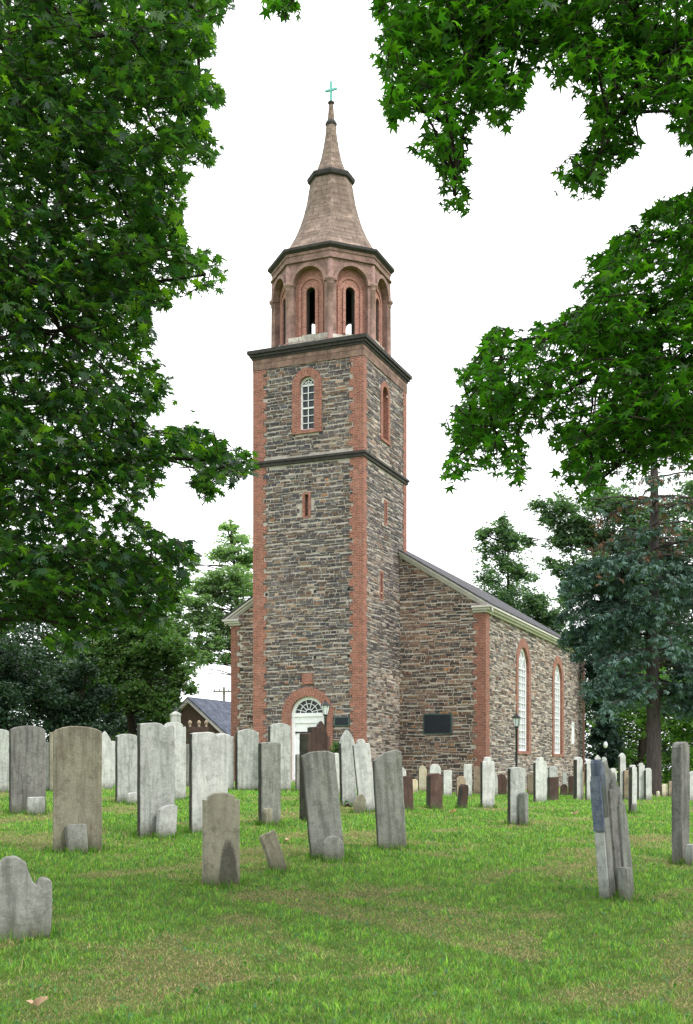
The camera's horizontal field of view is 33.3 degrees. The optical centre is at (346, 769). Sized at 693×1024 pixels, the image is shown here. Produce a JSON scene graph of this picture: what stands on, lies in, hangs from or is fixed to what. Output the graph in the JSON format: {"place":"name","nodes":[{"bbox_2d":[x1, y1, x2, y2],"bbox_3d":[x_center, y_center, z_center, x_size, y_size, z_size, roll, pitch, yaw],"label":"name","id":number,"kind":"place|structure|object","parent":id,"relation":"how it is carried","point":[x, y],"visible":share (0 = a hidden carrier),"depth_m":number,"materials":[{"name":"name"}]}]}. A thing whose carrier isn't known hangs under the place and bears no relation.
{"place":"outdoors","nodes":[
{"label":"outdoors","id":0,"kind":"place"},
{"bbox_2d":[0,770,692,1023],"bbox_3d":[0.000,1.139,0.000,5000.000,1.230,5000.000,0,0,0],"label":"ground","id":1,"kind":"structure","parent":0,"point":[183,945],"depth_m":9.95,"materials":[{"name":"green plant"}]},
{"bbox_2d":[0,729,8,792],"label":"gravestone","id":2,"kind":"object","parent":1,"relation":"on","point":[4,760],"visible":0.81,"depth_m":30.44,"materials":[{"name":"stone"}]},
{"bbox_2d":[0,855,51,940],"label":"gravestone","id":3,"kind":"object","parent":1,"relation":"on","point":[25,902],"visible":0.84,"depth_m":9.96,"materials":[{"name":"grey stone"}]},
{"bbox_2d":[9,726,45,813],"bbox_3d":[-6.107,0.112,22.150,0.665,1.920,0.182,0,0,-28],"label":"gravestone","id":4,"kind":"object","parent":1,"relation":"on","point":[27,761],"visible":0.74,"depth_m":22.05,"materials":[{"name":"stone"}]},
{"bbox_2d":[27,797,44,814],"bbox_3d":[-5.835,0.796,21.740,0.319,0.589,0.100,0,0,-25],"label":"footstone","id":5,"kind":"object","parent":1,"relation":"on","point":[35,804],"visible":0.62,"depth_m":21.70,"materials":[{"name":"stone"}]},
{"bbox_2d":[26,996,47,1005],"bbox_3d":[-2.076,1.550,7.769,0.146,0.066,0.080,0,0,-21],"label":"fallen leaf","id":6,"kind":"object","parent":1,"relation":"on","point":[38,1001],"visible":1,"depth_m":7.76,"materials":[{"name":"beige plant"}]},
{"bbox_2d":[0,626,78,741],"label":"evergreen tree","id":7,"kind":"object","parent":1,"relation":"on","point":[26,691],"visible":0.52,"depth_m":59.49,"materials":[{"name":"green plant"}]},
{"bbox_2d":[46,742,48,790],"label":"gravestone","id":8,"kind":"object","parent":1,"relation":"on","point":[47,765],"visible":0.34,"depth_m":31.72,"materials":[{"name":"stone"}]},
{"bbox_2d":[49,732,52,790],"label":"gravestone","id":9,"kind":"object","parent":1,"relation":"on","point":[50,761],"visible":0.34,"depth_m":31.55,"materials":[{"name":"stone"}]},
{"bbox_2d":[24,652,119,740],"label":"evergreen tree","id":10,"kind":"object","parent":1,"relation":"on","point":[69,679],"visible":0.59,"depth_m":61.60,"materials":[{"name":"green plant"}]},
{"bbox_2d":[65,824,87,853],"bbox_3d":[-3.695,1.066,15.895,0.286,0.651,0.100,-4,-4,-25],"label":"footstone","id":11,"kind":"object","parent":1,"relation":"on","point":[76,835],"visible":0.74,"depth_m":15.86,"materials":[{"name":"grey stone"}]},
{"bbox_2d":[53,726,101,852],"bbox_3d":[-3.720,0.390,16.000,0.665,1.994,0.120,0,0,-14],"label":"gravestone","id":12,"kind":"object","parent":1,"relation":"on","point":[77,774],"visible":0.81,"depth_m":15.94,"materials":[{"name":"stone"}]},
{"bbox_2d":[2,602,181,739],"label":"dark woodland","id":13,"kind":"object","parent":1,"relation":"on","point":[109,716],"visible":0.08,"depth_m":77.91,"materials":[{"name":"green plant"}]},
{"bbox_2d":[102,731,112,788],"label":"gravestone","id":14,"kind":"object","parent":1,"relation":"on","point":[107,763],"visible":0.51,"depth_m":34.32,"materials":[{"name":"white stone"}]},
{"bbox_2d":[111,741,114,784],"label":"gravestone","id":15,"kind":"object","parent":1,"relation":"on","point":[113,743],"visible":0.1,"depth_m":39.65,"materials":[{"name":"white stone"}]},
{"bbox_2d":[98,715,136,739],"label":"evergreen tree","id":16,"kind":"object","parent":1,"relation":"on","point":[121,728],"visible":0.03,"depth_m":71.45,"materials":[{"name":"green plant"}]},
{"bbox_2d":[115,734,136,803],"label":"gravestone","id":17,"kind":"object","parent":1,"relation":"on","point":[125,764],"visible":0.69,"depth_m":25.16,"materials":[{"name":"stone"}]},
{"bbox_2d":[52,604,202,740],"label":"broadleaf tree","id":18,"kind":"object","parent":1,"relation":"on","point":[129,654],"visible":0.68,"depth_m":65.28,"materials":[{"name":"green plant"}]},
{"bbox_2d":[0,0,260,661],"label":"oak tree","id":19,"kind":"object","parent":1,"relation":"on","point":[138,63],"visible":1,"depth_m":10.02,"materials":[{"name":"green plant"}]},
{"bbox_2d":[127,792,136,804],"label":"footstone","id":20,"kind":"object","parent":1,"relation":"on","point":[131,796],"visible":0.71,"depth_m":24.75,"materials":[{"name":"white stone"}]},
{"bbox_2d":[137,723,174,836],"bbox_3d":[-2.939,0.270,17.850,0.575,1.998,0.140,0,0,-32],"label":"gravestone","id":21,"kind":"object","parent":1,"relation":"on","point":[155,767],"visible":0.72,"depth_m":17.75,"materials":[{"name":"stone"}]},
{"bbox_2d":[155,804,177,838],"bbox_3d":[-2.761,0.901,17.698,0.300,0.758,0.120,5,-4,-30],"label":"footstone","id":22,"kind":"object","parent":1,"relation":"on","point":[166,821],"visible":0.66,"depth_m":17.65,"materials":[{"name":"white stone"}]},
{"bbox_2d":[164,722,185,799],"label":"gravestone","id":23,"kind":"object","parent":1,"relation":"on","point":[180,761],"visible":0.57,"depth_m":26.66,"materials":[{"name":"white stone"}]},
{"bbox_2d":[170,711,180,722],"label":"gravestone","id":24,"kind":"object","parent":1,"relation":"on","point":[175,716],"visible":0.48,"depth_m":39.87,"materials":[{"name":"stone"}]},
{"bbox_2d":[186,744,188,786],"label":"gravestone","id":25,"kind":"object","parent":1,"relation":"on","point":[187,765],"visible":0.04,"depth_m":38.27,"materials":[{"name":"stone"}]},
{"bbox_2d":[188,720,208,732],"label":"carved monument","id":26,"kind":"object","parent":1,"relation":"on","point":[199,729],"visible":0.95,"depth_m":43.87,"materials":[{"name":"beige stone"}]},
{"bbox_2d":[176,697,230,743],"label":"brick house","id":27,"kind":"structure","parent":1,"relation":"on","point":[216,714],"depth_m":80.02,"materials":[{"name":"grey tile"}]},
{"bbox_2d":[162,518,252,675],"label":"locust tree","id":28,"kind":"object","parent":1,"relation":"on","point":[214,587],"visible":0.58,"depth_m":95.50,"materials":[{"name":"green plant"}]},
{"bbox_2d":[189,732,227,833],"bbox_3d":[-2.188,0.316,18.350,0.629,1.839,0.126,0,0,-33],"label":"gravestone","id":29,"kind":"object","parent":1,"relation":"on","point":[208,763],"visible":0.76,"depth_m":18.24,"materials":[{"name":"white stone"}]},
{"bbox_2d":[197,687,230,700],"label":"utility pole","id":30,"kind":"object","parent":1,"relation":"on","point":[223,691],"visible":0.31,"depth_m":119.89,"materials":[{"name":"grey wood"}]},
{"bbox_2d":[202,792,239,886],"bbox_3d":[-1.395,0.893,12.850,0.409,1.285,0.120,0,0,-18],"label":"gravestone","id":31,"kind":"object","parent":1,"relation":"on","point":[220,836],"visible":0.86,"depth_m":12.79,"materials":[{"name":"stone"}]},
{"bbox_2d":[216,733,233,789],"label":"gravestone","id":32,"kind":"object","parent":1,"relation":"on","point":[230,749],"visible":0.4,"depth_m":33.31,"materials":[{"name":"white stone"}]},
{"bbox_2d":[235,729,258,790],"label":"gravestone","id":33,"kind":"object","parent":1,"relation":"on","point":[246,757],"visible":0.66,"depth_m":33.29,"materials":[{"name":"stone"}]},
{"bbox_2d":[262,808,271,825],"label":"footstone","id":34,"kind":"object","parent":1,"relation":"on","point":[267,814],"visible":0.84,"depth_m":19.29,"materials":[{"name":"stone"}]},
{"bbox_2d":[258,742,280,824],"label":"gravestone","id":35,"kind":"object","parent":1,"relation":"on","point":[269,774],"visible":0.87,"depth_m":19.44,"materials":[{"name":"grey stone"}]},
{"bbox_2d":[259,830,286,871],"bbox_3d":[-0.855,1.108,14.040,0.202,0.740,0.100,-18,0,-22],"label":"footstone","id":36,"kind":"object","parent":1,"relation":"on","point":[269,841],"visible":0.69,"depth_m":14.00,"materials":[{"name":"stone"}]},
{"bbox_2d":[268,723,290,789],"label":"gravestone","id":37,"kind":"object","parent":1,"relation":"on","point":[279,733],"visible":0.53,"depth_m":33.10,"materials":[{"name":"stone"}]},
{"bbox_2d":[295,754,299,790],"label":"gravestone","id":38,"kind":"object","parent":1,"relation":"on","point":[297,756],"visible":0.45,"depth_m":31.67,"materials":[{"name":"stone"}]},
{"bbox_2d":[299,733,311,820],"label":"gravestone","id":39,"kind":"object","parent":1,"relation":"on","point":[305,743],"visible":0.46,"depth_m":20.37,"materials":[{"name":"grey stone"}]},
{"bbox_2d":[307,727,321,751],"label":"gravestone","id":40,"kind":"object","parent":1,"relation":"on","point":[316,732],"visible":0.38,"depth_m":24.08,"materials":[{"name":"brown stone"}]},
{"bbox_2d":[316,721,327,750],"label":"gravestone","id":41,"kind":"object","parent":1,"relation":"on","point":[324,737],"visible":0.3,"depth_m":26.63,"materials":[{"name":"brown stone"}]},
{"bbox_2d":[301,751,344,857],"bbox_3d":[-0.305,0.576,15.200,0.455,1.656,0.100,-5,0,-16],"label":"gravestone","id":42,"kind":"object","parent":1,"relation":"on","point":[321,795],"visible":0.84,"depth_m":15.15,"materials":[{"name":"grey stone"}]},
{"bbox_2d":[320,700,330,729],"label":"lamp post","id":43,"kind":"object","parent":1,"relation":"on","point":[325,705],"visible":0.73,"depth_m":43.94,"materials":[{"name":"white glass"}]},
{"bbox_2d":[322,836,344,861],"bbox_3d":[-0.165,1.131,14.892,0.274,0.571,0.100,-5,-4,-14],"label":"footstone","id":44,"kind":"object","parent":1,"relation":"on","point":[333,847],"visible":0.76,"depth_m":14.85,"materials":[{"name":"grey stone"}]},
{"bbox_2d":[330,740,339,753],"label":"round shrub","id":45,"kind":"object","parent":1,"relation":"on","point":[335,747],"visible":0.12,"depth_m":47.44,"materials":[{"name":"green plant"}]},
{"bbox_2d":[334,753,339,792],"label":"gravestone","id":46,"kind":"object","parent":1,"relation":"on","point":[337,761],"visible":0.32,"depth_m":29.97,"materials":[{"name":"white stone"}]},
{"bbox_2d":[339,730,356,805],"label":"gravestone","id":47,"kind":"object","parent":1,"relation":"on","point":[347,780],"visible":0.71,"depth_m":24.23,"materials":[{"name":"stone"}]},
{"bbox_2d":[353,794,365,812],"bbox_3d":[0.240,0.771,22.240,0.232,0.637,0.100,8,0,-20],"label":"footstone","id":48,"kind":"object","parent":1,"relation":"on","point":[359,804],"visible":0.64,"depth_m":22.19,"materials":[{"name":"stone"}]},
{"bbox_2d":[352,739,374,810],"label":"gravestone","id":49,"kind":"object","parent":1,"relation":"on","point":[363,766],"visible":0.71,"depth_m":22.70,"materials":[{"name":"white stone"}]},
{"bbox_2d":[372,750,405,848],"bbox_3d":[0.604,0.539,16.150,0.410,1.622,0.110,-3,0,-12],"label":"gravestone","id":50,"kind":"object","parent":1,"relation":"on","point":[389,795],"visible":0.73,"depth_m":16.10,"materials":[{"name":"grey stone"}]},
{"bbox_2d":[222,81,590,791],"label":"stone church","id":51,"kind":"structure","parent":1,"relation":"on","point":[366,625],"depth_m":51.81,"materials":[{"name":"stone"}]},
{"bbox_2d":[296,723,309,753],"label":"door leaf","id":52,"kind":"structure","parent":51,"relation":"in","point":[300,727],"depth_m":51.39,"materials":[{"name":"white paint"}]},
{"bbox_2d":[302,492,310,517],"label":"slot window","id":53,"kind":"structure","parent":51,"relation":"in","point":[306,497],"depth_m":51.04,"materials":[{"name":"brick"}]},
{"bbox_2d":[292,368,321,434],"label":"arched window","id":54,"kind":"structure","parent":51,"relation":"in","point":[307,383],"depth_m":51.14,"materials":[{"name":"brick"}]},
{"bbox_2d":[380,571,383,600],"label":"slot window","id":55,"kind":"structure","parent":51,"relation":"in","point":[381,575],"depth_m":52.11,"materials":[{"name":"brick"}]},
{"bbox_2d":[384,500,387,525],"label":"slot window","id":56,"kind":"structure","parent":51,"relation":"in","point":[385,501],"depth_m":52.62,"materials":[{"name":"brick"}]},
{"bbox_2d":[516,638,531,754],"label":"nave window","id":57,"kind":"structure","parent":51,"relation":"in","point":[523,661],"depth_m":59.83,"materials":[{"name":"glass"}]},
{"bbox_2d":[552,656,564,756],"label":"nave window","id":58,"kind":"structure","parent":51,"relation":"in","point":[558,675],"depth_m":67.42,"materials":[{"name":"glass"}]},
{"bbox_2d":[571,722,573,743],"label":"small window","id":59,"kind":"structure","parent":51,"relation":"in","point":[572,726],"depth_m":70.57,"materials":[{"name":"white paint"}]},
{"bbox_2d":[403,776,413,810],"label":"gravestone","id":60,"kind":"object","parent":1,"relation":"on","point":[408,791],"visible":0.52,"depth_m":23.56,"materials":[{"name":"brown stone"}]},
{"bbox_2d":[413,779,417,791],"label":"gravestone","id":61,"kind":"object","parent":1,"relation":"on","point":[415,785],"visible":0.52,"depth_m":41.17,"materials":[{"name":"beige stone"}]},
{"bbox_2d":[418,765,426,790],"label":"gravestone","id":62,"kind":"object","parent":1,"relation":"on","point":[422,772],"visible":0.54,"depth_m":51.34,"materials":[{"name":"beige stone"}]},
{"bbox_2d":[426,773,442,808],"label":"gravestone","id":63,"kind":"object","parent":1,"relation":"on","point":[434,789],"visible":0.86,"depth_m":25.07,"materials":[{"name":"brown stone"}]},
{"bbox_2d":[429,764,440,773],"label":"gravestone","id":64,"kind":"object","parent":1,"relation":"on","point":[434,768],"visible":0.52,"depth_m":38.46,"materials":[{"name":"white stone"}]},
{"bbox_2d":[443,770,451,795],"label":"gravestone","id":65,"kind":"object","parent":1,"relation":"on","point":[447,782],"visible":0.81,"depth_m":43.01,"materials":[{"name":"white stone"}]},
{"bbox_2d":[456,776,465,796],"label":"gravestone","id":66,"kind":"object","parent":1,"relation":"on","point":[460,780],"visible":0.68,"depth_m":38.35,"materials":[{"name":"beige stone"}]},
{"bbox_2d":[457,784,468,808],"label":"gravestone","id":67,"kind":"object","parent":1,"relation":"on","point":[462,798],"visible":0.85,"depth_m":26.29,"materials":[{"name":"brown stone"}]},
{"bbox_2d":[463,764,471,795],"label":"gravestone","id":68,"kind":"object","parent":1,"relation":"on","point":[467,771],"visible":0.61,"depth_m":44.52,"materials":[{"name":"white stone"}]},
{"bbox_2d":[257,0,692,515],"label":"sweetgum tree","id":69,"kind":"object","parent":1,"relation":"on","point":[638,43],"visible":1,"depth_m":8.45,"materials":[{"name":"green plant"}]},
{"bbox_2d":[473,766,479,793],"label":"gravestone","id":70,"kind":"object","parent":1,"relation":"on","point":[476,779],"visible":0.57,"depth_m":47.85,"materials":[{"name":"beige stone"}]},
{"bbox_2d":[480,757,494,807],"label":"gravestone","id":71,"kind":"object","parent":1,"relation":"on","point":[487,781],"visible":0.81,"depth_m":27.93,"materials":[{"name":"white stone"}]},
{"bbox_2d":[495,772,497,794],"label":"gravestone","id":72,"kind":"object","parent":1,"relation":"on","point":[496,785],"visible":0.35,"depth_m":44.56,"materials":[{"name":"stone"}]},
{"bbox_2d":[497,774,506,794],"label":"gravestone","id":73,"kind":"object","parent":1,"relation":"on","point":[502,783],"visible":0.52,"depth_m":46.52,"materials":[{"name":"brown stone"}]},
{"bbox_2d":[507,767,525,825],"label":"gravestone","id":74,"kind":"object","parent":1,"relation":"on","point":[516,784],"visible":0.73,"depth_m":20.72,"materials":[{"name":"stone"}]},
{"bbox_2d":[512,713,520,766],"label":"lamp post","id":75,"kind":"object","parent":1,"relation":"on","point":[516,719],"visible":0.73,"depth_m":47.96,"materials":[{"name":"black metal"}]},
{"bbox_2d":[469,510,569,634],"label":"lime tree","id":76,"kind":"object","parent":1,"relation":"on","point":[534,606],"visible":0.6,"depth_m":103.40,"materials":[{"name":"green plant"}]},
{"bbox_2d":[519,792,528,825],"bbox_3d":[3.165,0.821,20.690,0.106,0.840,0.160,0,0,-44],"label":"footstone","id":77,"kind":"object","parent":1,"relation":"on","point":[523,807],"visible":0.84,"depth_m":20.64,"materials":[{"name":"grey stone"}]},
{"bbox_2d":[527,774,532,793],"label":"gravestone","id":78,"kind":"object","parent":1,"relation":"on","point":[529,783],"visible":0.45,"depth_m":47.20,"materials":[{"name":"beige stone"}]},
{"bbox_2d":[533,757,546,801],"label":"gravestone","id":79,"kind":"object","parent":1,"relation":"on","point":[540,779],"visible":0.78,"depth_m":35.73,"materials":[{"name":"white stone"}]},
{"bbox_2d":[547,777,558,800],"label":"gravestone","id":80,"kind":"object","parent":1,"relation":"on","point":[552,788],"visible":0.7,"depth_m":37.42,"materials":[{"name":"brown stone"}]},
{"bbox_2d":[548,766,557,776],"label":"gravestone","id":81,"kind":"object","parent":1,"relation":"on","point":[552,771],"visible":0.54,"depth_m":40.91,"materials":[{"name":"stone"}]},
{"bbox_2d":[560,784,567,795],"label":"gravestone","id":82,"kind":"object","parent":1,"relation":"on","point":[563,789],"visible":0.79,"depth_m":44.11,"materials":[{"name":"brown stone"}]},
{"bbox_2d":[562,772,566,784],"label":"gravestone","id":83,"kind":"object","parent":1,"relation":"on","point":[564,777],"visible":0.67,"depth_m":50.37,"materials":[{"name":"white stone"}]},
{"bbox_2d":[568,776,572,794],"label":"gravestone","id":84,"kind":"object","parent":1,"relation":"on","point":[570,785],"visible":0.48,"depth_m":44.26,"materials":[{"name":"brown stone"}]},
{"bbox_2d":[573,757,582,799],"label":"gravestone","id":85,"kind":"object","parent":1,"relation":"on","point":[577,777],"visible":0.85,"depth_m":38.97,"materials":[{"name":"white stone"}]},
{"bbox_2d":[585,759,590,799],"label":"gravestone","id":86,"kind":"object","parent":1,"relation":"on","point":[587,779],"visible":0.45,"depth_m":38.88,"materials":[{"name":"white stone"}]},
{"bbox_2d":[519,477,692,613],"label":"tall broadleaf tree","id":87,"kind":"object","parent":1,"relation":"on","point":[576,530],"visible":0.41,"depth_m":91.43,"materials":[{"name":"green plant"}]},
{"bbox_2d":[581,612,642,768],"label":"yew tree","id":88,"kind":"object","parent":1,"relation":"on","point":[608,734],"visible":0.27,"depth_m":71.88,"materials":[{"name":"green plant"}]},
{"bbox_2d":[590,759,634,898],"bbox_3d":[2.799,0.724,12.119,0.170,1.694,0.532,-4,0,40],"label":"broken gravestone","id":89,"kind":"object","parent":1,"relation":"on","point":[611,834],"visible":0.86,"depth_m":11.98,"materials":[{"name":"grey stone"}]},
{"bbox_2d":[549,378,692,795],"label":"spruce tree","id":90,"kind":"object","parent":1,"relation":"on","point":[616,574],"visible":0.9,"depth_m":44.77,"materials":[{"name":"green plant"}]},
{"bbox_2d":[618,753,625,798],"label":"gravestone","id":91,"kind":"object","parent":1,"relation":"on","point":[621,762],"visible":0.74,"depth_m":38.42,"materials":[{"name":"white stone"}]},
{"bbox_2d":[617,867,633,901],"bbox_3d":[2.862,1.290,11.842,0.103,0.591,0.120,-2,-3,-38],"label":"footstone","id":92,"kind":"object","parent":1,"relation":"on","point":[624,879],"visible":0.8,"depth_m":11.80,"materials":[{"name":"grey stone"}]},
{"bbox_2d":[623,770,627,799],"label":"gravestone","id":93,"kind":"object","parent":1,"relation":"on","point":[625,784],"visible":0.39,"depth_m":38.35,"materials":[{"name":"beige stone"}]},
{"bbox_2d":[628,765,636,811],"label":"gravestone","id":94,"kind":"object","parent":1,"relation":"on","point":[632,783],"visible":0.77,"depth_m":25.85,"materials":[{"name":"white stone"}]},
{"bbox_2d":[585,667,692,783],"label":"maple tree","id":95,"kind":"object","parent":1,"relation":"on","point":[677,727],"visible":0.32,"depth_m":77.75,"materials":[{"name":"green plant"}]},
{"bbox_2d":[585,597,692,781],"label":"dark woodland","id":96,"kind":"object","parent":1,"relation":"on","point":[687,619],"visible":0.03,"depth_m":97.08,"materials":[{"name":"green plant"}]},
{"bbox_2d":[585,615,692,780],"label":"dark hedge tree","id":97,"kind":"object","parent":1,"relation":"on","point":[638,642],"visible":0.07,"depth_m":87.78,"materials":[{"name":"green plant"}]},
{"bbox_2d":[637,763,644,799],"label":"gravestone","id":98,"kind":"object","parent":1,"relation":"on","point":[640,779],"visible":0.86,"depth_m":38.04,"materials":[{"name":"white stone"}]},
{"bbox_2d":[644,768,651,799],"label":"gravestone","id":99,"kind":"object","parent":1,"relation":"on","point":[647,783],"visible":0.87,"depth_m":37.94,"materials":[{"name":"white stone"}]},
{"bbox_2d":[661,784,667,796],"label":"gravestone","id":100,"kind":"object","parent":1,"relation":"on","point":[664,789],"visible":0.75,"depth_m":43.37,"materials":[{"name":"beige stone"}]},
{"bbox_2d":[668,781,671,796],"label":"gravestone","id":101,"kind":"object","parent":1,"relation":"on","point":[669,788],"visible":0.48,"depth_m":43.31,"materials":[{"name":"beige stone"}]},
{"bbox_2d":[671,742,689,864],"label":"gravestone","id":102,"kind":"object","parent":1,"relation":"on","point":[680,758],"visible":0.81,"depth_m":14.83,"materials":[{"name":"stone"}]},
{"bbox_2d":[686,844,692,864],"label":"footstone","id":103,"kind":"object","parent":1,"relation":"on","point":[689,853],"visible":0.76,"depth_m":14.61,"materials":[{"name":"stone"}]},
{"bbox_2d":[689,771,692,800],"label":"gravestone","id":104,"kind":"object","parent":1,"relation":"on","point":[691,786],"visible":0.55,"depth_m":36.57,"materials":[{"name":"white stone"}]},
{"bbox_2d":[0,787,692,943],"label":"long grass","id":105,"kind":"structure","parent":0,"point":[323,858],"depth_m":15.97,"materials":[{"name":"green plant"}]},
{"bbox_2d":[0,0,692,769],"label":"sky","id":106,"kind":"structure","parent":0,"point":[515,259],"materials":[{"name":"white"}]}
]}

